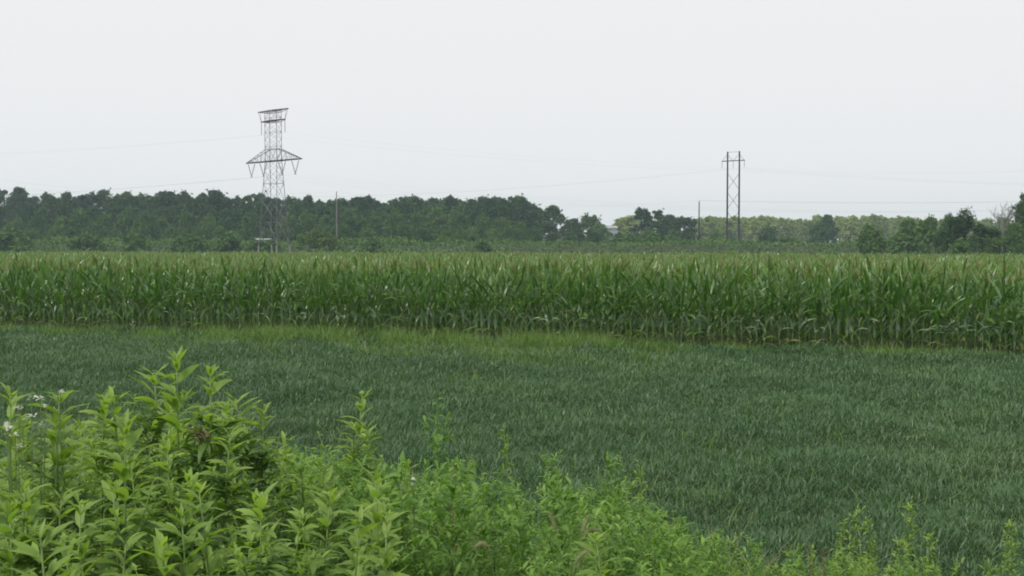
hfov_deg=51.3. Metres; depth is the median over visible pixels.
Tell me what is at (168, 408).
leafy weed
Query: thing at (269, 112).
lattice tower
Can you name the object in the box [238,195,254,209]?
dark tree
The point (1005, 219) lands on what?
bare tree
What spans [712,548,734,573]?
bushy weed
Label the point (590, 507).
bushy weed
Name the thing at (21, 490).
leafy weed
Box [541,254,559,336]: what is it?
corn plant
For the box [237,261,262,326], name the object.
corn plant
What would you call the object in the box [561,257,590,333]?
corn plant
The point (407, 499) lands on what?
bushy weed
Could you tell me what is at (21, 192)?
dark tree
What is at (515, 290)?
corn plant
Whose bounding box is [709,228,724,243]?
round tree
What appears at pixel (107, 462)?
leafy weed
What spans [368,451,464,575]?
bushy weed
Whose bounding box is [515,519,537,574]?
bushy weed
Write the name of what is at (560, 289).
corn plant
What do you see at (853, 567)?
spire weed
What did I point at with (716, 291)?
corn plant
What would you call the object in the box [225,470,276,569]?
leafy weed
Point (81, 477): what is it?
leafy weed
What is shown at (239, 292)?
corn plant
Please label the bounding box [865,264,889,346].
corn plant
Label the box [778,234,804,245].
bush
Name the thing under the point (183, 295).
corn plant
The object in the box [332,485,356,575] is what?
leafy weed
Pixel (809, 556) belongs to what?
reddish weed
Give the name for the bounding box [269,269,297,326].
corn plant
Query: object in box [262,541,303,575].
leafy weed
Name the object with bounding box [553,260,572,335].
corn plant
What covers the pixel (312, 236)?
bush
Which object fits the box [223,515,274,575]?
leafy weed
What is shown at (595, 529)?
foxtail grass
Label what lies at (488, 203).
dark tree
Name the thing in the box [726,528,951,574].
dry grass tuft
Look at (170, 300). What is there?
corn plant
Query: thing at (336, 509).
bushy weed
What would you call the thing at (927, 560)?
spire weed
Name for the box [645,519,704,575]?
bushy weed
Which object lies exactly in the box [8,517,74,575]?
leafy weed
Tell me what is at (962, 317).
corn plant
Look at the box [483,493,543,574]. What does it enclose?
bushy weed
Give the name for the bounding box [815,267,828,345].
corn plant
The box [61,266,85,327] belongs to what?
corn plant
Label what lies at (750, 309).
corn plant
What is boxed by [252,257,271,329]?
corn plant
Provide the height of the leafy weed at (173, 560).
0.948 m
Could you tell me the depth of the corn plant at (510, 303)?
33.04 m
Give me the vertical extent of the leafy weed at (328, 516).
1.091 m
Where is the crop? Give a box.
[0,321,1023,575]
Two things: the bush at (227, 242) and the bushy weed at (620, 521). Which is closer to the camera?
the bushy weed at (620, 521)
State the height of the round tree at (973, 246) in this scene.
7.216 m
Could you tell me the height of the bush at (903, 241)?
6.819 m
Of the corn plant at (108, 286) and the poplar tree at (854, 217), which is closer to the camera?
the corn plant at (108, 286)
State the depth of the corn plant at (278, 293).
36.05 m
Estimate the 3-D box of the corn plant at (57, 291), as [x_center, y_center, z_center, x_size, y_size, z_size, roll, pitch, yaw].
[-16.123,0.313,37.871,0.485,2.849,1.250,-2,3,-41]
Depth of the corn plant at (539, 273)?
33.60 m
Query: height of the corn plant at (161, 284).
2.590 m
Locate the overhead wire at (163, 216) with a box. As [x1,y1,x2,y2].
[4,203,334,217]
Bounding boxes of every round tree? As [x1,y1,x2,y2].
[0,216,7,230]
[44,215,80,239]
[196,212,220,239]
[273,212,298,241]
[485,216,516,244]
[526,226,544,243]
[563,231,578,243]
[570,212,607,240]
[582,229,601,242]
[585,221,611,241]
[609,232,622,241]
[636,227,660,240]
[663,228,686,243]
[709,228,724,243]
[758,225,777,244]
[806,223,831,244]
[851,223,887,255]
[896,218,922,248]
[910,214,948,254]
[927,213,969,253]
[965,233,996,255]
[972,225,1007,254]
[993,228,1014,254]
[1001,221,1023,254]
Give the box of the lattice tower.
[246,108,301,252]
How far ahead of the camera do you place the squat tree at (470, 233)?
324.92 m
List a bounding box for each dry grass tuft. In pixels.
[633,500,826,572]
[723,508,837,574]
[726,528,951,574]
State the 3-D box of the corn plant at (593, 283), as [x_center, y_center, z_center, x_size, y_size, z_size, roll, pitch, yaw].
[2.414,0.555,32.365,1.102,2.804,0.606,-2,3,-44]
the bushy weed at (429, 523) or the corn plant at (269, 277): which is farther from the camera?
the corn plant at (269, 277)
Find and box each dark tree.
[0,190,12,224]
[0,193,10,223]
[0,206,8,224]
[2,186,36,224]
[18,204,37,230]
[27,195,41,211]
[37,191,58,219]
[51,205,73,235]
[58,190,77,219]
[72,194,83,207]
[78,191,105,214]
[93,188,110,207]
[101,194,122,210]
[110,190,131,217]
[115,195,145,220]
[136,192,149,204]
[145,195,168,216]
[153,190,168,208]
[155,190,184,220]
[179,190,192,207]
[183,196,199,222]
[193,189,224,221]
[199,203,220,238]
[212,187,228,197]
[216,196,234,219]
[231,195,240,210]
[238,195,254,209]
[249,202,275,235]
[250,190,265,206]
[256,196,282,226]
[263,205,284,237]
[272,198,288,215]
[282,195,298,212]
[300,194,316,209]
[314,199,324,204]
[314,204,337,231]
[324,199,335,218]
[331,197,350,223]
[348,197,369,222]
[362,194,375,211]
[367,200,383,219]
[384,197,402,217]
[384,204,400,219]
[398,194,412,207]
[399,201,414,230]
[401,195,423,218]
[421,197,443,208]
[442,195,459,210]
[459,198,485,216]
[466,203,484,227]
[474,194,488,204]
[479,198,498,215]
[492,195,501,213]
[496,198,518,223]
[507,193,531,219]
[513,196,535,234]
[525,205,543,240]
[528,201,540,220]
[537,205,568,243]
[561,218,586,241]
[628,206,652,238]
[640,208,669,236]
[662,214,681,235]
[668,216,691,239]
[681,216,702,243]
[816,214,840,242]
[1012,192,1023,251]
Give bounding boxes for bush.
[0,227,39,251]
[65,231,111,251]
[118,231,152,251]
[164,232,212,252]
[203,230,244,252]
[238,237,270,252]
[257,239,285,252]
[296,233,304,242]
[301,228,323,243]
[315,230,338,249]
[355,236,386,253]
[466,239,496,252]
[607,232,642,244]
[642,232,672,244]
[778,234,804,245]
[881,231,930,254]
[941,237,975,255]
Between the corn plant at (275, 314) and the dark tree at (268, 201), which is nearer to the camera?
the corn plant at (275, 314)
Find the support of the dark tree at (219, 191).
on the ground at (573, 248)
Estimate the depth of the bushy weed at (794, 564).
6.02 m
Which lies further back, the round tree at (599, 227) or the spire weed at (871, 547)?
the round tree at (599, 227)
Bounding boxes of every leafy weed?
[0,382,69,572]
[0,440,6,494]
[0,443,26,501]
[0,464,37,531]
[0,466,31,510]
[0,469,7,512]
[0,477,63,575]
[0,492,48,574]
[0,500,38,575]
[0,549,41,575]
[1,416,32,492]
[1,485,61,575]
[3,390,103,575]
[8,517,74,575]
[11,413,40,483]
[16,417,47,487]
[20,451,70,527]
[20,454,70,528]
[28,411,90,575]
[28,487,97,575]
[31,406,80,491]
[33,487,75,573]
[50,488,104,575]
[50,532,96,575]
[61,459,81,543]
[63,425,99,563]
[63,464,100,568]
[67,417,96,574]
[67,419,99,515]
[70,502,116,572]
[71,542,99,575]
[72,385,149,575]
[78,427,100,574]
[81,416,157,570]
[81,429,141,566]
[81,502,100,573]
[82,470,154,574]
[83,415,109,555]
[85,408,164,574]
[85,458,116,574]
[90,386,158,570]
[95,532,146,575]
[101,465,176,575]
[103,439,116,575]
[107,533,162,575]
[116,508,187,575]
[116,528,181,575]
[118,363,193,563]
[127,425,165,553]
[127,446,169,532]
[127,455,161,575]
[130,438,198,575]
[141,345,218,572]
[141,401,204,575]
[143,448,158,575]
[148,503,240,575]
[156,403,197,520]
[160,428,199,558]
[161,421,209,575]
[161,450,208,575]
[162,468,226,575]
[167,505,181,575]
[172,364,251,575]
[175,480,233,575]
[179,403,232,575]
[194,461,239,568]
[194,549,232,574]
[196,400,243,552]
[198,410,238,542]
[198,424,269,569]
[202,522,257,575]
[213,391,261,551]
[220,523,273,574]
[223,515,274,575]
[224,481,331,575]
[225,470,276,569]
[229,488,286,575]
[230,424,283,527]
[233,507,324,575]
[238,402,291,570]
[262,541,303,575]
[263,445,295,559]
[265,455,303,570]
[268,431,315,571]
[268,496,293,556]
[275,455,307,532]
[276,507,342,575]
[286,469,354,575]
[291,487,361,575]
[295,458,320,509]
[303,453,336,548]
[307,495,338,553]
[315,553,338,575]
[317,389,391,561]
[330,502,379,575]
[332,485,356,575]
[336,477,400,575]
[337,418,404,530]
[345,499,405,572]
[347,466,408,575]
[357,497,410,575]
[379,458,421,571]
[573,531,619,575]
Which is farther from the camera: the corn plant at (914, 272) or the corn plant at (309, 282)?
the corn plant at (309, 282)
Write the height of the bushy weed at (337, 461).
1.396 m
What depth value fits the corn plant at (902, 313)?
29.74 m
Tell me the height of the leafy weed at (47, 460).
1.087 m
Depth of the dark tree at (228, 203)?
396.99 m
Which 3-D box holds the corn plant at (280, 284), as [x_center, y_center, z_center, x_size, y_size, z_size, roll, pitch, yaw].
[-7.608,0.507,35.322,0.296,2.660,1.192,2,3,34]
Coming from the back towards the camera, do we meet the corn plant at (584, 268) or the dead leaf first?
the corn plant at (584, 268)
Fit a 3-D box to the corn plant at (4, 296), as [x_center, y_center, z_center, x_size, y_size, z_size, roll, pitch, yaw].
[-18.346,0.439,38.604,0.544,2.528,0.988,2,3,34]
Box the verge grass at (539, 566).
[70,540,964,575]
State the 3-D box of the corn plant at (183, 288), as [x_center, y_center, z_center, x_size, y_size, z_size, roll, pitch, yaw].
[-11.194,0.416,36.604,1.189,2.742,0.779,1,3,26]
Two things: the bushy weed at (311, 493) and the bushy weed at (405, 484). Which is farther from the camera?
the bushy weed at (405, 484)
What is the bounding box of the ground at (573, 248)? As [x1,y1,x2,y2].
[1,244,1023,575]
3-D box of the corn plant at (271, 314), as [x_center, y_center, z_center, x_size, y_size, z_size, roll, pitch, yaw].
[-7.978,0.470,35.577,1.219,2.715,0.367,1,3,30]
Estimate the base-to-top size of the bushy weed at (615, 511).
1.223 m
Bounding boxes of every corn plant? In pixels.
[0,258,6,322]
[0,267,10,324]
[1,254,22,325]
[5,262,25,323]
[12,252,26,325]
[14,254,45,324]
[15,260,28,323]
[18,262,48,323]
[30,263,46,326]
[31,254,57,327]
[36,268,59,323]
[41,260,67,325]
[50,259,66,325]
[55,259,68,326]
[59,261,80,326]
[60,257,83,326]
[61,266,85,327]
[73,259,99,325]
[75,253,106,326]
[81,259,90,324]
[84,255,109,325]
[89,259,116,324]
[95,263,115,325]
[97,253,124,324]
[103,259,129,325]
[109,261,133,325]
[114,262,132,327]
[123,253,140,325]
[123,264,159,327]
[124,257,153,326]
[137,264,153,324]
[143,257,162,326]
[151,259,170,327]
[151,265,169,329]
[161,258,187,326]
[166,264,178,327]
[166,264,198,332]
[170,258,205,329]
[173,261,191,330]
[179,256,212,328]
[188,256,228,329]
[190,266,217,329]
[193,268,206,328]
[209,255,231,328]
[211,256,237,326]
[214,262,246,327]
[215,263,226,327]
[216,256,237,323]
[220,264,245,325]
[223,266,244,330]
[231,264,253,330]
[233,263,246,328]
[234,261,269,324]
[234,263,252,328]
[235,265,246,327]
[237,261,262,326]
[243,255,261,327]
[243,261,262,328]
[246,268,259,328]
[252,255,287,329]
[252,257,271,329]
[256,268,276,325]
[259,262,282,327]
[259,264,268,327]
[266,260,291,325]
[267,260,282,324]
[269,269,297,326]
[270,265,291,328]
[273,265,295,328]
[275,261,307,327]
[283,265,304,329]
[287,267,304,329]
[290,259,300,325]
[290,266,312,326]
[296,266,325,327]
[298,257,325,329]
[298,267,311,325]
[300,265,318,329]
[309,258,323,329]
[311,261,339,329]
[313,264,345,326]
[316,261,340,327]
[316,267,324,331]
[319,270,334,326]
[322,256,347,319]
[325,266,358,325]
[329,258,361,331]
[330,268,350,330]
[331,263,344,326]
[339,263,360,328]
[341,254,364,327]
[342,265,369,329]
[351,267,381,332]
[352,257,372,333]
[354,264,382,331]
[355,267,368,335]
[361,259,383,331]
[366,269,374,330]
[367,265,403,333]
[368,257,398,331]
[369,263,390,333]
[371,262,385,324]
[372,257,406,332]
[380,254,411,329]
[381,265,409,327]
[384,266,394,330]
[385,258,418,331]
[387,257,414,329]
[397,257,427,334]
[398,268,426,334]
[400,256,430,337]
[400,265,429,328]
[411,259,438,334]
[412,268,443,336]
[414,258,429,333]
[415,257,439,334]
[424,257,460,330]
[426,258,440,333]
[426,265,448,331]
[428,257,450,333]
[430,265,466,332]
[436,256,469,333]
[436,265,463,331]
[442,261,473,331]
[445,259,467,336]
[447,265,462,331]
[448,260,477,334]
[458,264,484,329]
[459,265,485,332]
[461,266,484,334]
[462,256,490,335]
[466,254,477,332]
[469,265,497,335]
[472,269,491,334]
[477,261,503,337]
[484,265,494,334]
[484,271,517,335]
[488,257,504,334]
[488,257,517,338]
[496,264,533,335]
[498,270,519,332]
[499,261,529,334]
[503,259,541,333]
[510,257,529,332]
[512,266,528,334]
[514,257,541,334]
[519,270,559,338]
[523,261,536,332]
[523,261,546,333]
[528,258,550,334]
[532,254,558,332]
[537,257,564,333]
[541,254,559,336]
[541,256,559,336]
[548,266,577,334]
[550,271,580,334]
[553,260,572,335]
[554,265,578,329]
[560,259,590,336]
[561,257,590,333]
[568,271,589,334]
[570,272,600,334]
[571,260,606,335]
[574,255,611,332]
[575,258,591,332]
[587,257,613,336]
[587,264,610,335]
[591,261,620,336]
[594,257,625,337]
[596,260,626,339]
[600,257,615,336]
[603,261,640,339]
[605,259,639,342]
[607,261,621,338]
[612,258,633,333]
[614,258,644,342]
[617,269,638,341]
[626,269,651,336]
[629,267,654,339]
[630,258,668,342]
[632,259,661,340]
[637,263,663,342]
[640,270,657,338]
[645,263,679,341]
[648,265,676,339]
[654,259,675,341]
[655,264,690,340]
[660,260,678,341]
[668,270,680,341]
[668,270,695,342]
[674,261,686,338]
[674,271,705,337]
[677,259,703,342]
[679,258,706,342]
[680,257,700,343]
[690,263,718,343]
[694,255,730,344]
[695,270,705,340]
[699,270,733,344]
[701,257,740,344]
[704,263,724,342]
[706,262,740,344]
[707,267,725,342]
[723,269,735,342]
[725,256,753,345]
[728,262,746,342]
[730,274,754,344]
[731,257,762,344]
[736,266,760,348]
[740,267,774,346]
[741,265,760,345]
[743,262,776,343]
[749,265,776,341]
[753,256,789,347]
[756,255,777,346]
[757,267,789,347]
[759,268,792,338]
[767,269,791,350]
[774,261,817,347]
[775,258,817,346]
[775,261,805,344]
[777,260,806,350]
[781,260,799,343]
[781,266,818,339]
[789,271,817,341]
[801,259,818,344]
[803,267,836,347]
[806,257,853,346]
[807,270,832,350]
[808,257,844,343]
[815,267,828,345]
[825,258,849,343]
[829,263,860,342]
[829,266,850,345]
[834,261,864,344]
[837,258,855,357]
[846,270,878,347]
[848,268,868,347]
[849,261,879,347]
[856,257,887,350]
[857,259,873,341]
[858,261,898,345]
[859,259,896,343]
[863,269,890,347]
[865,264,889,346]
[878,261,900,347]
[878,265,908,345]
[879,260,897,345]
[885,254,918,347]
[886,272,918,350]
[887,264,912,343]
[899,273,928,351]
[900,258,946,347]
[905,261,922,346]
[907,256,941,351]
[909,274,950,350]
[916,262,929,342]
[919,254,967,347]
[933,269,973,348]
[934,272,951,350]
[941,270,979,346]
[952,255,998,350]
[955,256,971,349]
[972,268,994,347]
[976,272,1010,351]
[989,254,1015,351]
[989,271,1021,349]
[1007,268,1023,353]
[1010,272,1023,352]
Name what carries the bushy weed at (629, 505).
on the ground at (573, 248)
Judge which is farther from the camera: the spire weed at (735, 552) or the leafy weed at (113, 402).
the spire weed at (735, 552)
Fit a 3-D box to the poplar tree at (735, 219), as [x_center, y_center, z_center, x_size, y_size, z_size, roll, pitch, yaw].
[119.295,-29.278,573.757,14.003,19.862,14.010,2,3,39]
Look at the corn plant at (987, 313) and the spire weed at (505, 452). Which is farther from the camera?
the corn plant at (987, 313)
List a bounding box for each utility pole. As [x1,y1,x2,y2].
[335,191,337,239]
[698,202,699,243]
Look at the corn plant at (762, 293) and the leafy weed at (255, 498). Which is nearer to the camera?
the leafy weed at (255, 498)
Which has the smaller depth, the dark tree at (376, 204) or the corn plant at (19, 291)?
the corn plant at (19, 291)
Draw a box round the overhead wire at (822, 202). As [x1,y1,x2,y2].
[699,200,1023,202]
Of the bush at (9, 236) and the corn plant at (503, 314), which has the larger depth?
the bush at (9, 236)
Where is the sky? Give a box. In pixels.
[0,0,1023,241]
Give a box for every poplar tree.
[693,217,711,240]
[703,215,717,242]
[711,217,737,242]
[728,215,746,240]
[741,216,764,243]
[741,217,748,239]
[752,215,771,237]
[762,215,777,230]
[767,217,791,241]
[785,218,799,240]
[793,218,806,235]
[796,219,814,242]
[809,214,821,242]
[833,216,848,241]
[837,217,861,245]
[850,215,863,235]
[860,214,886,241]
[875,215,891,240]
[886,215,906,237]
[966,218,980,242]
[979,218,993,226]
[993,217,1011,230]
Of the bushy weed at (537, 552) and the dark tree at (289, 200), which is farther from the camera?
the dark tree at (289, 200)
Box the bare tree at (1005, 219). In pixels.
[982,202,1015,249]
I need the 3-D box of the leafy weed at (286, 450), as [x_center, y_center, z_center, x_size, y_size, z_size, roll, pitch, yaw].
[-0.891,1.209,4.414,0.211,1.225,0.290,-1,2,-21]
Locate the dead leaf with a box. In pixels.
[183,428,209,443]
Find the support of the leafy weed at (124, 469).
on the ground at (573, 248)
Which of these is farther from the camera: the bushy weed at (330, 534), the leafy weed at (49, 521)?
the bushy weed at (330, 534)
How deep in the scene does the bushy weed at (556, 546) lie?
5.79 m
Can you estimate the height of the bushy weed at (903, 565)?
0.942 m
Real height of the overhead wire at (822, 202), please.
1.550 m
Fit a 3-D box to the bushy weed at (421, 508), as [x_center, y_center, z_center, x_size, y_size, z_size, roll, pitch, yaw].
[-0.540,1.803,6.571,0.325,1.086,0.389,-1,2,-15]
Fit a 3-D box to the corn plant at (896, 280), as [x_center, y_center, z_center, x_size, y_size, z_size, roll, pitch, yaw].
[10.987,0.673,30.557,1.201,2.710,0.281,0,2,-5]
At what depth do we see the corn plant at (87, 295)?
37.45 m
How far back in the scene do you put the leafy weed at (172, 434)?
4.58 m
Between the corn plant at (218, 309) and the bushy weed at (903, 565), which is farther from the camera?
the corn plant at (218, 309)
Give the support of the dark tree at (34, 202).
on the ground at (573, 248)
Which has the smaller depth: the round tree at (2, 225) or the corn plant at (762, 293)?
the corn plant at (762, 293)
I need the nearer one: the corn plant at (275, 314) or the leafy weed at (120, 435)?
the leafy weed at (120, 435)
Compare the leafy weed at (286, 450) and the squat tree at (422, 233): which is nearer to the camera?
the leafy weed at (286, 450)
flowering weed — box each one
[0,422,40,529]
[1,395,67,526]
[17,389,75,551]
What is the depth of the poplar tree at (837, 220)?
584.93 m
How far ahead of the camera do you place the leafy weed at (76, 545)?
3.42 m
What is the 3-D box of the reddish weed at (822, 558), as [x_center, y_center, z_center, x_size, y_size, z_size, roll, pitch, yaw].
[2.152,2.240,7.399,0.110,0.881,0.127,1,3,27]
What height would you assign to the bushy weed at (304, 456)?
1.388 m
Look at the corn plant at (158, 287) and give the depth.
36.63 m
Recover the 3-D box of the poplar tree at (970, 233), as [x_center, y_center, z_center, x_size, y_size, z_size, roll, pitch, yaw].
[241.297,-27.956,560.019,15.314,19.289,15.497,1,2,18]
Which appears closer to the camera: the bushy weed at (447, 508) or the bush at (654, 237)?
the bushy weed at (447, 508)
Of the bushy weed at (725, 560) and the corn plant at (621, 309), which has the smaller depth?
the bushy weed at (725, 560)
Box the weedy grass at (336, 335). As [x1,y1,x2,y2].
[0,318,1023,549]
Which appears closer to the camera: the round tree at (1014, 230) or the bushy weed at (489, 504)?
the bushy weed at (489, 504)
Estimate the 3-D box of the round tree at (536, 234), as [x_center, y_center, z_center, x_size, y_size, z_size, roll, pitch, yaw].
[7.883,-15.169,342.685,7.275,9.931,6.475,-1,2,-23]
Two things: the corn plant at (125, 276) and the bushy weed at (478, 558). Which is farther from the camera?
the corn plant at (125, 276)
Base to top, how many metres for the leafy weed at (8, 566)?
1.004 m
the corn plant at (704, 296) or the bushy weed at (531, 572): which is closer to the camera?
the bushy weed at (531, 572)
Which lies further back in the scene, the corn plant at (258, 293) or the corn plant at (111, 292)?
the corn plant at (111, 292)
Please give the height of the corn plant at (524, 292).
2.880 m
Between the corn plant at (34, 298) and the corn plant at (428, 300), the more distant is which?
the corn plant at (34, 298)
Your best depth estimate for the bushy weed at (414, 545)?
3.62 m
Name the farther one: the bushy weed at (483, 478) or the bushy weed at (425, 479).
the bushy weed at (425, 479)
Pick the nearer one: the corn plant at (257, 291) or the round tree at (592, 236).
the corn plant at (257, 291)
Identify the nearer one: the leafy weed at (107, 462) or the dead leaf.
the dead leaf
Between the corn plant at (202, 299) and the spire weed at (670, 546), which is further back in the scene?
the corn plant at (202, 299)
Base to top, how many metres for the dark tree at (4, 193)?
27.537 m
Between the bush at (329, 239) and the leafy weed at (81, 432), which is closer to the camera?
the leafy weed at (81, 432)
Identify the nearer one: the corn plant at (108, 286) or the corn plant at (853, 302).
the corn plant at (853, 302)
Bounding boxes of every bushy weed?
[261,445,351,575]
[264,445,314,512]
[269,456,313,536]
[270,501,317,575]
[276,520,317,573]
[287,446,340,539]
[290,446,318,478]
[296,445,319,479]
[305,485,322,543]
[308,481,348,562]
[312,520,345,574]
[314,457,343,501]
[314,461,389,575]
[317,475,351,533]
[320,451,348,485]
[321,486,393,575]
[331,455,400,562]
[333,477,388,568]
[338,489,405,570]
[340,459,409,567]
[353,490,409,563]
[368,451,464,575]
[371,454,407,498]
[371,461,394,490]
[381,511,416,571]
[383,469,392,499]
[383,500,419,572]
[384,466,418,510]
[385,480,430,563]
[387,482,420,535]
[387,538,424,575]
[391,474,435,563]
[394,462,417,496]
[396,498,460,575]
[403,460,503,575]
[405,508,448,575]
[407,497,465,575]
[411,459,478,575]
[415,477,439,570]
[416,398,475,575]
[416,468,435,500]
[416,495,435,566]
[423,454,500,574]
[427,472,484,575]
[433,457,485,550]
[433,458,495,565]
[437,500,482,571]
[438,474,493,575]
[459,501,495,573]
[463,464,522,575]
[464,508,503,575]
[467,545,491,575]
[468,509,519,575]
[470,472,507,545]
[475,537,518,575]
[479,510,516,573]
[480,501,526,575]
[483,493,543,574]
[486,489,571,575]
[498,485,535,558]
[500,482,533,555]
[500,503,530,575]
[501,489,537,557]
[511,505,540,569]
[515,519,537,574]
[515,550,561,575]
[518,535,534,575]
[521,486,562,575]
[524,523,571,575]
[529,533,554,574]
[532,449,585,565]
[532,471,581,575]
[533,475,595,575]
[537,550,568,575]
[542,483,589,575]
[542,536,571,575]
[543,477,577,567]
[557,539,582,571]
[562,505,611,575]
[563,483,606,573]
[564,512,593,569]
[568,483,600,572]
[571,503,609,574]
[571,503,632,575]
[572,494,591,565]
[579,496,639,575]
[582,521,615,575]
[585,486,632,559]
[586,477,623,556]
[587,450,631,569]
[587,490,613,537]
[595,536,637,575]
[600,505,632,548]
[606,532,652,575]
[607,476,645,568]
[611,532,625,572]
[612,512,656,575]
[612,560,650,575]
[613,494,643,531]
[613,500,655,552]
[615,496,654,546]
[617,513,676,574]
[621,515,663,573]
[621,525,661,563]
[627,503,682,575]
[636,551,660,575]
[636,563,646,575]
[637,537,671,574]
[642,558,665,575]
[643,507,677,546]
[643,521,667,557]
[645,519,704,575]
[663,534,711,575]
[665,534,694,575]
[666,510,686,542]
[672,516,698,568]
[674,560,690,575]
[681,551,713,575]
[682,528,711,575]
[687,534,711,567]
[692,533,725,575]
[700,528,736,575]
[705,561,726,574]
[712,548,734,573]
[712,551,730,575]
[730,567,749,575]
[734,535,773,575]
[759,566,778,575]
[777,561,799,575]
[782,554,816,575]
[793,549,808,575]
[816,557,838,575]
[829,546,861,575]
[852,557,872,575]
[878,550,912,575]
[895,560,919,575]
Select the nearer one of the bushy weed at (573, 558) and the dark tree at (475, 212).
the bushy weed at (573, 558)
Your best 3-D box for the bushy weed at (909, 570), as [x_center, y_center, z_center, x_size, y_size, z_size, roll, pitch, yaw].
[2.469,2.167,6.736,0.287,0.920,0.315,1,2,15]
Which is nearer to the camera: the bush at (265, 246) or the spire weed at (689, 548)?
the spire weed at (689, 548)
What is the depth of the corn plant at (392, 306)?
34.30 m
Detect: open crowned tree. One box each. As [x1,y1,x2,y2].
[942,206,979,240]
[969,221,1000,252]
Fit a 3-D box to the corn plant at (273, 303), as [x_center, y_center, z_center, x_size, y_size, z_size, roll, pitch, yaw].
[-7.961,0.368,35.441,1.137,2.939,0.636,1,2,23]
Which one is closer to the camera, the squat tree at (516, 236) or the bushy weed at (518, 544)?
the bushy weed at (518, 544)
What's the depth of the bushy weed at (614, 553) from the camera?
4.82 m
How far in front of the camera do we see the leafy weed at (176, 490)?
4.50 m
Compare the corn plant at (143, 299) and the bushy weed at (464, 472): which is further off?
the corn plant at (143, 299)
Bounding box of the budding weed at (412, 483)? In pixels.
[411,477,415,571]
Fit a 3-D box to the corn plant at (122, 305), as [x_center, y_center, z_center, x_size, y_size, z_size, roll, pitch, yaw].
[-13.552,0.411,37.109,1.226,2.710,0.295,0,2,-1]
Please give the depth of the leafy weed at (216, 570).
2.87 m
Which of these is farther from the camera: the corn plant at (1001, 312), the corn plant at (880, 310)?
the corn plant at (880, 310)
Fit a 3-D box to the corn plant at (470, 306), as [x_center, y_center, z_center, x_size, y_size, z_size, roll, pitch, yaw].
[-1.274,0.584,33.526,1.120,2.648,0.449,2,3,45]
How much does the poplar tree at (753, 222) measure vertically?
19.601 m
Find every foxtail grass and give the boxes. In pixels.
[472,540,493,574]
[547,513,564,575]
[572,548,592,575]
[576,527,600,575]
[577,516,589,572]
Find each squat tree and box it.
[233,228,252,244]
[260,227,279,241]
[285,224,306,244]
[303,226,331,242]
[335,224,357,244]
[380,225,403,245]
[408,227,435,245]
[462,226,482,245]
[504,229,524,244]
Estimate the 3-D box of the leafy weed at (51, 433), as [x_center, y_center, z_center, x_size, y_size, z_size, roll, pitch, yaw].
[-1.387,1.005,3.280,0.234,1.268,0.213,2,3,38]
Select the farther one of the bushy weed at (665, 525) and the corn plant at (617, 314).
the corn plant at (617, 314)
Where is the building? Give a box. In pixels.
[604,226,617,239]
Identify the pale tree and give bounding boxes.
[606,217,627,232]
[620,215,639,235]
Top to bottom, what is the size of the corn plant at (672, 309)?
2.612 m
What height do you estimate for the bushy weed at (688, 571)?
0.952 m
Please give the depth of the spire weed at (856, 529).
8.31 m
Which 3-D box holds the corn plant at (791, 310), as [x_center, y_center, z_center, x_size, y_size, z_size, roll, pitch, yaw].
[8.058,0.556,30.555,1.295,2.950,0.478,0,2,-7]
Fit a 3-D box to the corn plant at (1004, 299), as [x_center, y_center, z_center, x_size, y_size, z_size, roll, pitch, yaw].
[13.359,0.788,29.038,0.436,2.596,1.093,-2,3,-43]
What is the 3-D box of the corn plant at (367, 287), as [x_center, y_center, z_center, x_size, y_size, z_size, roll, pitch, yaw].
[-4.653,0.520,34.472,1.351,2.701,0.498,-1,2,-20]
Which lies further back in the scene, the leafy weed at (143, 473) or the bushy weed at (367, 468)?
the bushy weed at (367, 468)
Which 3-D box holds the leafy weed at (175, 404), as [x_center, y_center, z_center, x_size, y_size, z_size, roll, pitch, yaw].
[-1.089,0.930,3.530,0.250,1.487,0.275,-1,2,-14]
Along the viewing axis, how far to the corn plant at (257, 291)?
36.54 m
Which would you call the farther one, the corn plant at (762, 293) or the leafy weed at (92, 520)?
the corn plant at (762, 293)
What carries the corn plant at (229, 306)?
on the ground at (573, 248)
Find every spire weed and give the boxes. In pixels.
[496,425,519,521]
[631,459,652,511]
[662,519,683,568]
[662,523,678,575]
[666,518,684,555]
[679,531,699,575]
[710,556,723,575]
[720,539,736,575]
[724,530,743,575]
[734,554,747,575]
[743,542,762,575]
[770,559,780,575]
[781,544,794,575]
[788,542,805,575]
[805,544,819,575]
[825,551,840,575]
[830,518,849,575]
[845,505,865,575]
[849,554,864,575]
[859,549,873,573]
[860,558,869,575]
[861,512,883,575]
[883,560,896,575]
[884,532,906,575]
[898,496,920,575]
[916,556,931,575]
[922,528,939,575]
[927,557,942,575]
[950,557,965,575]
[977,555,1000,575]
[995,534,1014,575]
[1002,515,1023,575]
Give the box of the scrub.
[0,235,1020,255]
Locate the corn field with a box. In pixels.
[0,249,1023,351]
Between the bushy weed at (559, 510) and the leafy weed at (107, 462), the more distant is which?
the bushy weed at (559, 510)
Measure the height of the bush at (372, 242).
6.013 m
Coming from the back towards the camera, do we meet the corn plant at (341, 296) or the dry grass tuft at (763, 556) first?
the corn plant at (341, 296)
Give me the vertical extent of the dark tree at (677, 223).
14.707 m
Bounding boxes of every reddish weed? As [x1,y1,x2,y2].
[451,463,456,575]
[806,541,813,575]
[820,548,829,575]
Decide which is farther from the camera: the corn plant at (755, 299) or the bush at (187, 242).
the bush at (187, 242)
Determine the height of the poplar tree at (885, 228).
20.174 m
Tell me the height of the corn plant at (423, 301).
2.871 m
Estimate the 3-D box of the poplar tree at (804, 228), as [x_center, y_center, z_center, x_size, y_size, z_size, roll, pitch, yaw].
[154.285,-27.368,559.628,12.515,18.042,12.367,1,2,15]
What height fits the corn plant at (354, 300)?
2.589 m

